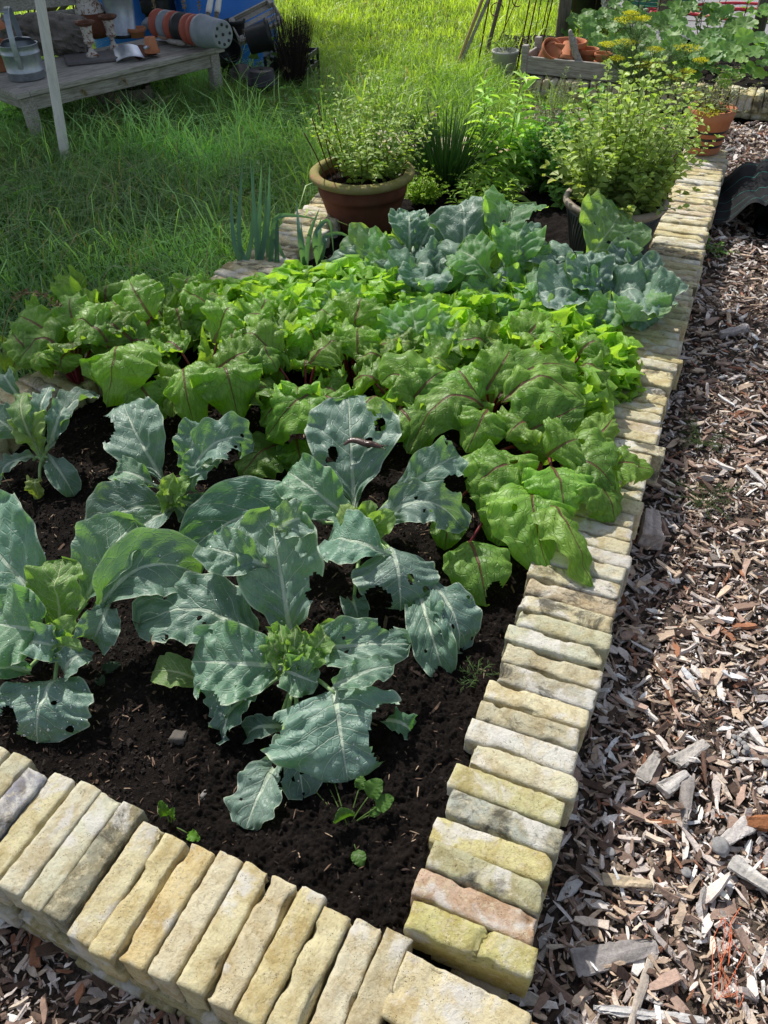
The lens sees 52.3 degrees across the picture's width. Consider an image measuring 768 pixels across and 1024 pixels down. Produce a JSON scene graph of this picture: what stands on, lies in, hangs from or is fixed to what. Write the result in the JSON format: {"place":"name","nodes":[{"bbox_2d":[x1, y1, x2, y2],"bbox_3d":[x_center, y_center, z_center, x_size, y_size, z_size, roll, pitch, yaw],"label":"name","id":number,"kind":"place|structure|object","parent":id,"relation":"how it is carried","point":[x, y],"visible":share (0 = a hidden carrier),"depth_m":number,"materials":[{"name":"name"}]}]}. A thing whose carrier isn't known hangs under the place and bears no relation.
{"place":"outdoors","nodes":[
{"label":"outdoors","id":0,"kind":"place"},
{"bbox_2d":[0,162,668,963],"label":"soil","id":1,"kind":"structure","parent":0,"point":[554,220],"depth_m":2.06,"materials":[{"name":"brown soil"}]},
{"bbox_2d":[0,366,99,499],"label":"cauliflower plant","id":2,"kind":"object","parent":1,"relation":"on","point":[24,418],"visible":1,"depth_m":2.34,"materials":[{"name":"green plant"}]},
{"bbox_2d":[0,273,99,375],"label":"beet plant","id":3,"kind":"object","parent":1,"relation":"on","point":[66,285],"visible":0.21,"depth_m":2.77,"materials":[{"name":"green plant"}]},
{"bbox_2d":[1,292,111,383],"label":"beet plant","id":4,"kind":"object","parent":1,"relation":"on","point":[38,340],"visible":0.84,"depth_m":2.58,"materials":[{"name":"green plant"}]},
{"bbox_2d":[48,265,155,321],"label":"beet plant","id":5,"kind":"object","parent":1,"relation":"on","point":[108,291],"visible":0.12,"depth_m":2.87,"materials":[{"name":"green plant"}]},
{"bbox_2d":[0,489,203,742],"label":"cauliflower plant","id":6,"kind":"object","parent":1,"relation":"on","point":[116,555],"visible":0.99,"depth_m":1.79,"materials":[{"name":"green plant"}]},
{"bbox_2d":[62,273,169,420],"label":"beet plant","id":7,"kind":"object","parent":1,"relation":"on","point":[123,370],"visible":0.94,"depth_m":2.52,"materials":[{"name":"green plant"}]},
{"bbox_2d":[86,299,205,365],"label":"beet plant","id":8,"kind":"object","parent":1,"relation":"on","point":[174,359],"visible":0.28,"depth_m":2.69,"materials":[{"name":"green plant"}]},
{"bbox_2d":[85,396,253,527],"bbox_3d":[-0.633,-0.077,2.167,0.455,0.329,0.427,13,44,16],"label":"cauliflower plant","id":9,"kind":"object","parent":1,"relation":"on","point":[134,446],"visible":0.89,"depth_m":2.15,"materials":[{"name":"green plant"}]},
{"bbox_2d":[153,273,233,349],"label":"beet plant","id":10,"kind":"object","parent":1,"relation":"on","point":[173,315],"visible":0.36,"depth_m":2.82,"materials":[{"name":"green plant"}]},
{"bbox_2d":[152,297,262,421],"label":"beet plant","id":11,"kind":"object","parent":1,"relation":"on","point":[196,390],"visible":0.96,"depth_m":2.38,"materials":[{"name":"green plant"}]},
{"bbox_2d":[200,277,240,301],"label":"salad plant","id":12,"kind":"object","parent":1,"relation":"on","point":[229,286],"visible":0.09,"depth_m":3.03,"materials":[{"name":"green plant"}]},
{"bbox_2d":[178,282,277,378],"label":"beet plant","id":13,"kind":"object","parent":1,"relation":"on","point":[192,296],"visible":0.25,"depth_m":2.70,"materials":[{"name":"green plant"}]},
{"bbox_2d":[230,157,254,260],"bbox_3d":[-0.602,-1.276,3.397,0.118,0.449,0.302,-1,42,0],"label":"leek","id":14,"kind":"object","parent":1,"relation":"on","point":[237,248],"visible":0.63,"depth_m":3.35,"materials":[{"name":"green plant"}]},
{"bbox_2d":[198,298,297,399],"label":"beet plant","id":15,"kind":"object","parent":1,"relation":"on","point":[269,357],"visible":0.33,"depth_m":2.49,"materials":[{"name":"green plant"}]},
{"bbox_2d":[250,160,270,259],"bbox_3d":[-0.515,-1.250,3.357,0.092,0.456,0.212,-1,42,0],"label":"leek","id":16,"kind":"object","parent":1,"relation":"on","point":[260,245],"visible":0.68,"depth_m":3.33,"materials":[{"name":"green plant"}]},
{"bbox_2d":[238,277,284,301],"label":"salad plant","id":17,"kind":"object","parent":1,"relation":"on","point":[253,290],"visible":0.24,"depth_m":2.95,"materials":[{"name":"green plant"}]},
{"bbox_2d":[0,389,546,953],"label":"soil litter","id":18,"kind":"object","parent":1,"relation":"on","point":[190,651],"visible":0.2,"depth_m":1.82,"materials":[{"name":"brown wood"}]},
{"bbox_2d":[240,296,336,384],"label":"beet plant","id":19,"kind":"object","parent":1,"relation":"on","point":[300,340],"visible":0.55,"depth_m":2.60,"materials":[{"name":"green plant"}]},
{"bbox_2d":[234,318,354,478],"bbox_3d":[-0.274,-0.352,2.428,0.372,0.320,0.469,-1,42,0],"label":"beet plant","id":20,"kind":"object","parent":1,"relation":"on","point":[287,406],"visible":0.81,"depth_m":2.36,"materials":[{"name":"green plant"}]},
{"bbox_2d":[312,218,347,264],"bbox_3d":[-0.209,-1.148,3.387,0.256,0.258,0.082,-25,47,-24],"label":"leek","id":21,"kind":"object","parent":1,"relation":"on","point":[319,242],"visible":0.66,"depth_m":3.34,"materials":[{"name":"green plant"}]},
{"bbox_2d":[179,395,482,676],"bbox_3d":[-0.063,0.002,2.043,0.814,0.368,0.561,21,47,22],"label":"cauliflower plant","id":22,"kind":"object","parent":1,"relation":"on","point":[315,485],"visible":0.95,"depth_m":2.02,"materials":[{"name":"green plant"}]},
{"bbox_2d":[299,274,371,318],"bbox_3d":[-0.173,-0.677,2.830,0.225,0.312,0.223,-34,52,-31],"label":"chinese cabbage","id":23,"kind":"object","parent":1,"relation":"on","point":[350,283],"visible":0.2,"depth_m":2.79,"materials":[{"name":"green plant"}]},
{"bbox_2d":[168,592,521,926],"bbox_3d":[-0.039,0.485,1.723,0.800,0.062,0.800,-1,42,0],"label":"soil mound","id":24,"kind":"object","parent":1,"relation":"on","point":[322,852],"visible":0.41,"depth_m":1.62,"materials":[{"name":"brown soil"}]},
{"bbox_2d":[132,498,416,830],"bbox_3d":[-0.234,0.282,1.713,0.507,0.400,0.632,-26,48,-25],"label":"cauliflower plant","id":25,"kind":"object","parent":24,"relation":"on","point":[272,560],"visible":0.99,"depth_m":1.71,"materials":[{"name":"green plant"}]},
{"bbox_2d":[283,767,393,866],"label":"bindweed plant","id":26,"kind":"object","parent":24,"relation":"on","point":[373,788],"visible":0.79,"depth_m":1.56,"materials":[{"name":"green plant"}]},
{"bbox_2d":[429,372,653,606],"bbox_3d":[0.448,-0.091,2.168,0.496,0.270,0.836,22,47,24],"label":"beet plant","id":27,"kind":"object","parent":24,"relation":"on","point":[527,507],"visible":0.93,"depth_m":2.09,"materials":[{"name":"green plant"}]},
{"bbox_2d":[315,317,387,396],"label":"beet plant","id":28,"kind":"object","parent":1,"relation":"on","point":[351,336],"visible":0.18,"depth_m":2.53,"materials":[{"name":"green plant"}]},
{"bbox_2d":[294,291,417,386],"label":"beet plant","id":29,"kind":"object","parent":1,"relation":"on","point":[359,312],"visible":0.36,"depth_m":2.63,"materials":[{"name":"green plant"}]},
{"bbox_2d":[309,154,414,234],"bbox_3d":[-0.101,-1.506,3.763,0.498,0.284,0.498,-1,42,0],"label":"terracotta pot","id":30,"kind":"object","parent":1,"relation":"on","point":[370,204],"visible":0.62,"depth_m":3.61,"materials":[{"name":"ceramic"}]},
{"bbox_2d":[300,69,447,184],"bbox_3d":[-0.058,-1.778,3.593,0.657,0.435,0.662,-22,46,-22],"label":"mint plant","id":31,"kind":"object","parent":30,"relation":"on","point":[372,157],"visible":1,"depth_m":3.57,"materials":[{"name":"green plant"}]},
{"bbox_2d":[321,208,465,293],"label":"cabbage plant","id":32,"kind":"object","parent":1,"relation":"on","point":[406,244],"visible":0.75,"depth_m":3.12,"materials":[{"name":"green plant"}]},
{"bbox_2d":[352,350,447,442],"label":"beet plant","id":33,"kind":"object","parent":1,"relation":"on","point":[406,378],"visible":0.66,"depth_m":2.33,"materials":[{"name":"green plant"}]},
{"bbox_2d":[353,333,462,406],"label":"beet plant","id":34,"kind":"object","parent":1,"relation":"on","point":[436,351],"visible":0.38,"depth_m":2.48,"materials":[{"name":"green plant"}]},
{"bbox_2d":[371,295,478,363],"bbox_3d":[0.164,-0.531,2.646,0.460,0.368,0.216,14,45,16],"label":"chinese cabbage","id":35,"kind":"object","parent":1,"relation":"on","point":[424,317],"visible":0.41,"depth_m":2.58,"materials":[{"name":"green plant"}]},
{"bbox_2d":[404,159,449,206],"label":"parsley plant","id":36,"kind":"object","parent":1,"relation":"on","point":[422,192],"visible":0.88,"depth_m":3.95,"materials":[{"name":"green plant"}]},
{"bbox_2d":[389,319,501,369],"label":"beet plant","id":37,"kind":"object","parent":1,"relation":"on","point":[492,331],"visible":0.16,"depth_m":2.54,"materials":[{"name":"green plant"}]},
{"bbox_2d":[384,92,514,194],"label":"chive plant","id":38,"kind":"object","parent":1,"relation":"on","point":[447,158],"visible":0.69,"depth_m":3.98,"materials":[{"name":"green plant"}]},
{"bbox_2d":[448,287,499,322],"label":"salad plant","id":39,"kind":"object","parent":1,"relation":"on","point":[479,304],"visible":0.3,"depth_m":2.82,"materials":[{"name":"green plant"}]},
{"bbox_2d":[416,185,562,320],"bbox_3d":[0.409,-0.965,3.036,0.583,0.436,0.562,12,44,14],"label":"cabbage plant","id":40,"kind":"object","parent":1,"relation":"on","point":[514,247],"visible":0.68,"depth_m":2.97,"materials":[{"name":"green plant"}]},
{"bbox_2d":[440,69,547,205],"bbox_3d":[0.557,-1.803,3.885,0.434,0.579,0.759,17,45,19],"label":"lemon verbena","id":41,"kind":"object","parent":1,"relation":"on","point":[505,181],"visible":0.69,"depth_m":3.93,"materials":[{"name":"green plant"}]},
{"bbox_2d":[403,339,586,465],"bbox_3d":[0.363,-0.315,2.354,0.470,0.308,0.556,17,46,20],"label":"beet plant","id":42,"kind":"object","parent":1,"relation":"on","point":[534,387],"visible":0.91,"depth_m":2.27,"materials":[{"name":"green plant"}]},
{"bbox_2d":[451,309,564,403],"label":"beet plant","id":43,"kind":"object","parent":1,"relation":"on","point":[473,335],"visible":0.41,"depth_m":2.50,"materials":[{"name":"green plant"}]},
{"bbox_2d":[523,66,582,132],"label":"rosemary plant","id":44,"kind":"object","parent":1,"relation":"on","point":[549,111],"visible":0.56,"depth_m":4.63,"materials":[{"name":"green plant"}]},
{"bbox_2d":[501,103,607,193],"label":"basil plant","id":45,"kind":"object","parent":1,"relation":"on","point":[539,158],"visible":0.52,"depth_m":3.97,"materials":[{"name":"green plant"}]},
{"bbox_2d":[506,308,616,393],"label":"beet plant","id":46,"kind":"object","parent":1,"relation":"on","point":[594,349],"visible":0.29,"depth_m":2.48,"materials":[{"name":"green plant"}]},
{"bbox_2d":[549,304,598,348],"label":"salad plant","id":47,"kind":"object","parent":1,"relation":"on","point":[575,323],"visible":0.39,"depth_m":2.73,"materials":[{"name":"green plant"}]},
{"bbox_2d":[537,190,651,327],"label":"cabbage plant","id":48,"kind":"object","parent":1,"relation":"on","point":[559,279],"visible":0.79,"depth_m":2.88,"materials":[{"name":"green plant"}]},
{"bbox_2d":[574,367,619,418],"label":"salad plant","id":49,"kind":"object","parent":1,"relation":"on","point":[597,397],"visible":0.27,"depth_m":2.38,"materials":[{"name":"green plant"}]},
{"bbox_2d":[563,188,668,257],"bbox_3d":[0.977,-1.210,3.380,0.436,0.302,0.436,-1,42,0],"label":"glazed pot","id":50,"kind":"object","parent":1,"relation":"on","point":[651,220],"visible":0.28,"depth_m":3.27,"materials":[{"name":"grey ceramic"}]},
{"bbox_2d":[540,46,723,220],"bbox_3d":[0.998,-1.501,3.122,0.713,0.574,0.735,-15,44,-15],"label":"lemon balm","id":51,"kind":"object","parent":50,"relation":"on","point":[624,169],"visible":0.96,"depth_m":3.08,"materials":[{"name":"green plant"}]},
{"bbox_2d":[597,332,643,388],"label":"salad plant","id":52,"kind":"object","parent":1,"relation":"on","point":[622,347],"visible":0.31,"depth_m":2.59,"materials":[{"name":"green plant"}]},
{"bbox_2d":[604,361,646,405],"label":"salad plant","id":53,"kind":"object","parent":1,"relation":"on","point":[629,375],"visible":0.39,"depth_m":2.53,"materials":[{"name":"green plant"}]},
{"bbox_2d":[572,237,689,331],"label":"cabbage plant","id":54,"kind":"object","parent":1,"relation":"on","point":[664,286],"visible":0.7,"depth_m":2.80,"materials":[{"name":"green plant"}]},
{"bbox_2d":[0,106,767,1023],"bbox_3d":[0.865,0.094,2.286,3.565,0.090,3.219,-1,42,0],"label":"wood chips","id":55,"kind":"object","parent":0,"point":[684,918],"visible":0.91,"depth_m":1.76,"materials":[{"name":"brown wood"}]},
{"bbox_2d":[0,747,412,1023],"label":"brick wall","id":56,"kind":"structure","parent":55,"relation":"on","point":[125,896],"depth_m":1.40,"materials":[{"name":"beige brick"}]},
{"bbox_2d":[381,149,727,1023],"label":"brick wall","id":57,"kind":"structure","parent":55,"relation":"on","point":[485,873],"depth_m":1.62,"materials":[{"name":"beige brick"}]},
{"bbox_2d":[686,101,737,155],"bbox_3d":[1.752,-2.073,4.234,0.250,0.224,0.250,-1,42,0],"label":"terracotta pot","id":58,"kind":"object","parent":57,"relation":"on","point":[719,124],"visible":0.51,"depth_m":4.16,"materials":[{"name":"ceramic"}]},
{"bbox_2d":[681,53,763,112],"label":"herb plant","id":59,"kind":"object","parent":58,"relation":"in","point":[716,104],"visible":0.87,"depth_m":4.10,"materials":[{"name":"green plant"}]},
{"bbox_2d":[447,103,767,313],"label":"wood chips","id":60,"kind":"object","parent":55,"relation":"on","point":[722,229],"visible":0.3,"depth_m":3.83,"materials":[{"name":"brown wood"}]},
{"bbox_2d":[569,939,659,977],"bbox_3d":[0.438,0.838,1.478,0.170,0.019,0.050,-7,43,-6],"label":"bark chunk","id":61,"kind":"object","parent":55,"relation":"on","point":[600,956],"visible":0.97,"depth_m":1.47,"materials":[{"name":"grey wood"}]},
{"bbox_2d":[601,872,652,888],"bbox_3d":[0.490,0.745,1.578,0.102,0.015,0.028,2,42,4],"label":"bark chunk","id":62,"kind":"object","parent":55,"relation":"on","point":[611,880],"visible":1,"depth_m":1.57,"materials":[{"name":"brown wood"}]},
{"bbox_2d":[627,952,657,1023],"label":"stick","id":63,"kind":"object","parent":55,"relation":"on","point":[640,993],"visible":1,"depth_m":1.43,"materials":[{"name":"brown wood"}]},
{"bbox_2d":[593,1004,704,1023],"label":"stick","id":64,"kind":"object","parent":55,"relation":"on","point":[623,1012],"visible":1,"depth_m":1.40,"materials":[{"name":"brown wood"}]},
{"bbox_2d":[636,508,665,550],"bbox_3d":[0.788,0.050,2.313,0.072,0.074,0.118,12,41,6],"label":"bark chunk","id":65,"kind":"object","parent":55,"relation":"on","point":[650,533],"visible":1,"depth_m":2.28,"materials":[{"name":"grey wood"}]},
{"bbox_2d":[679,775,694,824],"bbox_3d":[0.653,0.622,1.696,0.034,0.018,0.121,13,44,16],"label":"bark chunk","id":66,"kind":"object","parent":55,"relation":"on","point":[687,787],"visible":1,"depth_m":1.69,"materials":[{"name":"grey wood"}]},
{"bbox_2d":[668,739,709,768],"bbox_3d":[0.697,0.551,1.779,0.108,0.018,0.039,-21,46,-20],"label":"bark chunk","id":67,"kind":"object","parent":55,"relation":"on","point":[679,760],"visible":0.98,"depth_m":1.77,"materials":[{"name":"grey wood"}]},
{"bbox_2d":[661,479,740,519],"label":"feathery weed","id":68,"kind":"object","parent":55,"relation":"on","point":[699,500],"visible":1,"depth_m":2.40,"materials":[{"name":"green plant"}]},
{"bbox_2d":[712,158,767,239],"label":"ground cloth","id":69,"kind":"object","parent":55,"relation":"on","point":[744,185],"visible":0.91,"depth_m":4.03,"materials":[{"name":"black fabric"}]},
{"bbox_2d":[727,855,767,893],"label":"bark chunk","id":70,"kind":"object","parent":55,"relation":"on","point":[739,866],"visible":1,"depth_m":1.58,"materials":[{"name":"grey wood"}]},
{"bbox_2d":[0,0,767,486],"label":"lawn","id":71,"kind":"structure","parent":0,"point":[740,120],"depth_m":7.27,"materials":[{"name":"green plant"}]},
{"bbox_2d":[34,0,70,166],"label":"wooden pole","id":72,"kind":"object","parent":71,"relation":"on","point":[49,57],"visible":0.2,"depth_m":4.37,"materials":[{"name":"white paint"}]},
{"bbox_2d":[0,39,224,143],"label":"garden bench","id":73,"kind":"object","parent":71,"relation":"on","point":[30,99],"visible":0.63,"depth_m":5.03,"materials":[{"name":"grey wood"}]},
{"bbox_2d":[0,6,45,81],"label":"watering can","id":74,"kind":"object","parent":73,"relation":"on","point":[21,57],"visible":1,"depth_m":4.75,"materials":[{"name":"metal"}]},
{"bbox_2d":[0,11,87,55],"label":"log","id":75,"kind":"object","parent":73,"relation":"on","point":[66,35],"visible":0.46,"depth_m":5.16,"materials":[{"name":"grey wood"}]},
{"bbox_2d":[75,0,106,38],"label":"terracotta jar","id":76,"kind":"object","parent":73,"relation":"on","point":[90,9],"visible":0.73,"depth_m":5.54,"materials":[{"name":"ceramic"}]},
{"bbox_2d":[64,50,119,65],"bbox_3d":[-1.940,-3.015,5.189,0.340,0.024,0.240,-15,44,-15],"label":"slate slab","id":77,"kind":"object","parent":73,"relation":"on","point":[83,59],"depth_m":5.13,"materials":[{"name":"grey stone"}]},
{"bbox_2d":[102,0,135,38],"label":"bucket","id":78,"kind":"object","parent":73,"relation":"on","point":[124,19],"visible":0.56,"depth_m":5.57,"materials":[{"name":"metal"}]},
{"bbox_2d":[178,13,192,44],"bbox_3d":[-1.287,-3.273,5.309,0.110,0.187,0.186,32,52,31],"label":"plastic pot","id":79,"kind":"object","parent":73,"relation":"on","point":[181,25],"visible":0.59,"depth_m":5.26,"materials":[{"name":"plastic"}]},
{"bbox_2d":[185,14,196,45],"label":"plastic pot","id":80,"kind":"object","parent":79,"relation":"on","point":[187,26],"visible":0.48,"depth_m":5.22,"materials":[{"name":"orange plastic"}]},
{"bbox_2d":[189,14,232,48],"bbox_3d":[-1.143,-3.187,5.205,0.240,0.201,0.200,32,52,31],"label":"plastic pot","id":81,"kind":"object","parent":80,"relation":"on","point":[206,31],"visible":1,"depth_m":5.15,"materials":[{"name":"grey plastic"}]},
{"bbox_2d":[0,133,407,460],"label":"brick wall","id":82,"kind":"structure","parent":71,"relation":"on","point":[36,382],"depth_m":3.31,"materials":[{"name":"beige brick"}]},
{"bbox_2d":[175,0,276,72],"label":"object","id":83,"kind":"object","parent":71,"relation":"on","point":[230,8],"visible":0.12,"depth_m":6.12,"materials":[{"name":"plastic"}]},
{"bbox_2d":[209,155,302,202],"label":"weed","id":84,"kind":"object","parent":71,"relation":"on","point":[244,185],"visible":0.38,"depth_m":4.36,"materials":[{"name":"green plant"}]},
{"bbox_2d":[248,38,289,84],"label":"bindweed plant","id":85,"kind":"object","parent":71,"relation":"on","point":[252,56],"visible":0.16,"depth_m":5.67,"materials":[{"name":"green plant"}]},
{"bbox_2d":[244,17,275,53],"bbox_3d":[-0.888,-3.406,5.593,0.216,0.225,0.219,-1,42,0],"label":"plastic pot","id":86,"kind":"object","parent":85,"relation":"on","point":[258,38],"visible":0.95,"depth_m":5.52,"materials":[{"name":"black plastic"}]},
{"bbox_2d":[263,47,320,90],"bbox_3d":[-0.692,-3.342,5.951,0.320,0.280,0.354,8,43,11],"label":"plastic crate","id":87,"kind":"object","parent":71,"relation":"on","point":[313,63],"visible":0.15,"depth_m":5.91,"materials":[{"name":"black plastic"}]},
{"bbox_2d":[229,0,282,45],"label":"wooden crate","id":88,"kind":"object","parent":87,"relation":"on","point":[255,10],"visible":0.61,"depth_m":5.92,"materials":[{"name":"grey wood"}]},
{"bbox_2d":[268,4,315,88],"bbox_3d":[-0.639,-3.319,5.582,0.335,0.542,0.310,-1,42,0],"label":"birch broom","id":89,"kind":"object","parent":87,"relation":"in","point":[298,51],"visible":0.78,"depth_m":5.53,"materials":[{"name":"black wood"}]},
{"bbox_2d":[256,84,333,131],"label":"weed","id":90,"kind":"object","parent":71,"relation":"on","point":[286,109],"visible":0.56,"depth_m":5.08,"materials":[{"name":"green plant"}]},
{"bbox_2d":[492,47,518,78],"bbox_3d":[0.958,-3.568,6.224,0.212,0.190,0.212,-1,42,0],"label":"plant pot","id":91,"kind":"object","parent":71,"relation":"on","point":[506,57],"visible":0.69,"depth_m":6.15,"materials":[{"name":"white ceramic"}]},
{"bbox_2d":[477,0,552,69],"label":"plant support","id":92,"kind":"object","parent":71,"relation":"on","point":[524,24],"visible":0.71,"depth_m":6.27,"materials":[{"name":"wood"}]},
{"bbox_2d":[518,73,767,120],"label":"brick wall","id":93,"kind":"structure","parent":71,"relation":"on","point":[756,108],"depth_m":5.43,"materials":[{"name":"brick"}]},
{"bbox_2d":[520,36,629,82],"bbox_3d":[1.404,-3.271,5.647,0.758,0.180,0.325,18,46,20],"label":"wooden trough","id":94,"kind":"object","parent":93,"relation":"on","point":[532,62],"visible":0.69,"depth_m":5.61,"materials":[{"name":"grey wood"}]},
{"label":"plastic pot","id":95,"kind":"object","parent":71,"relation":"on","visible":0},
{"bbox_2d":[246,66,277,87],"bbox_3d":[-0.849,-3.027,5.437,0.228,0.089,0.228,-1,42,0],"label":"plastic pot","id":96,"kind":"object","parent":95,"relation":"on","point":[265,76],"visible":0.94,"depth_m":5.38,"materials":[{"name":"black plastic"}]},
{"bbox_2d":[504,34,767,98],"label":"border soil","id":97,"kind":"structure","parent":0,"point":[708,74],"depth_m":6.02,"materials":[{"name":"brown soil"}]},
{"bbox_2d":[591,9,727,124],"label":"fennel plant","id":98,"kind":"object","parent":97,"relation":"on","point":[635,41],"visible":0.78,"depth_m":4.77,"materials":[{"name":"green plant"}]},
{"bbox_2d":[561,0,767,88],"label":"ground cover","id":99,"kind":"object","parent":97,"relation":"on","point":[738,35],"visible":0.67,"depth_m":5.81,"materials":[{"name":"green plant"}]},
{"bbox_2d":[619,0,767,39],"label":"gravel yard","id":100,"kind":"structure","parent":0,"point":[691,24],"depth_m":7.73,"materials":[{"name":"grey gravel"}]},
{"label":"lawn","id":101,"kind":"structure","parent":0,"visible":0},
{"bbox_2d":[0,0,75,17],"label":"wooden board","id":102,"kind":"object","parent":101,"relation":"on","point":[19,5],"depth_m":5.46,"materials":[{"name":"white wood"}]},
{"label":"plastic tray","id":103,"kind":"object","parent":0,"visible":0},
{"bbox_2d":[96,83,155,113],"bbox_3d":[-1.780,-2.840,5.382,0.370,0.198,0.270,-13,44,-13],"label":"wooden crate","id":104,"kind":"object","parent":103,"relation":"on","point":[147,90],"visible":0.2,"depth_m":5.27,"materials":[{"name":"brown wood"}]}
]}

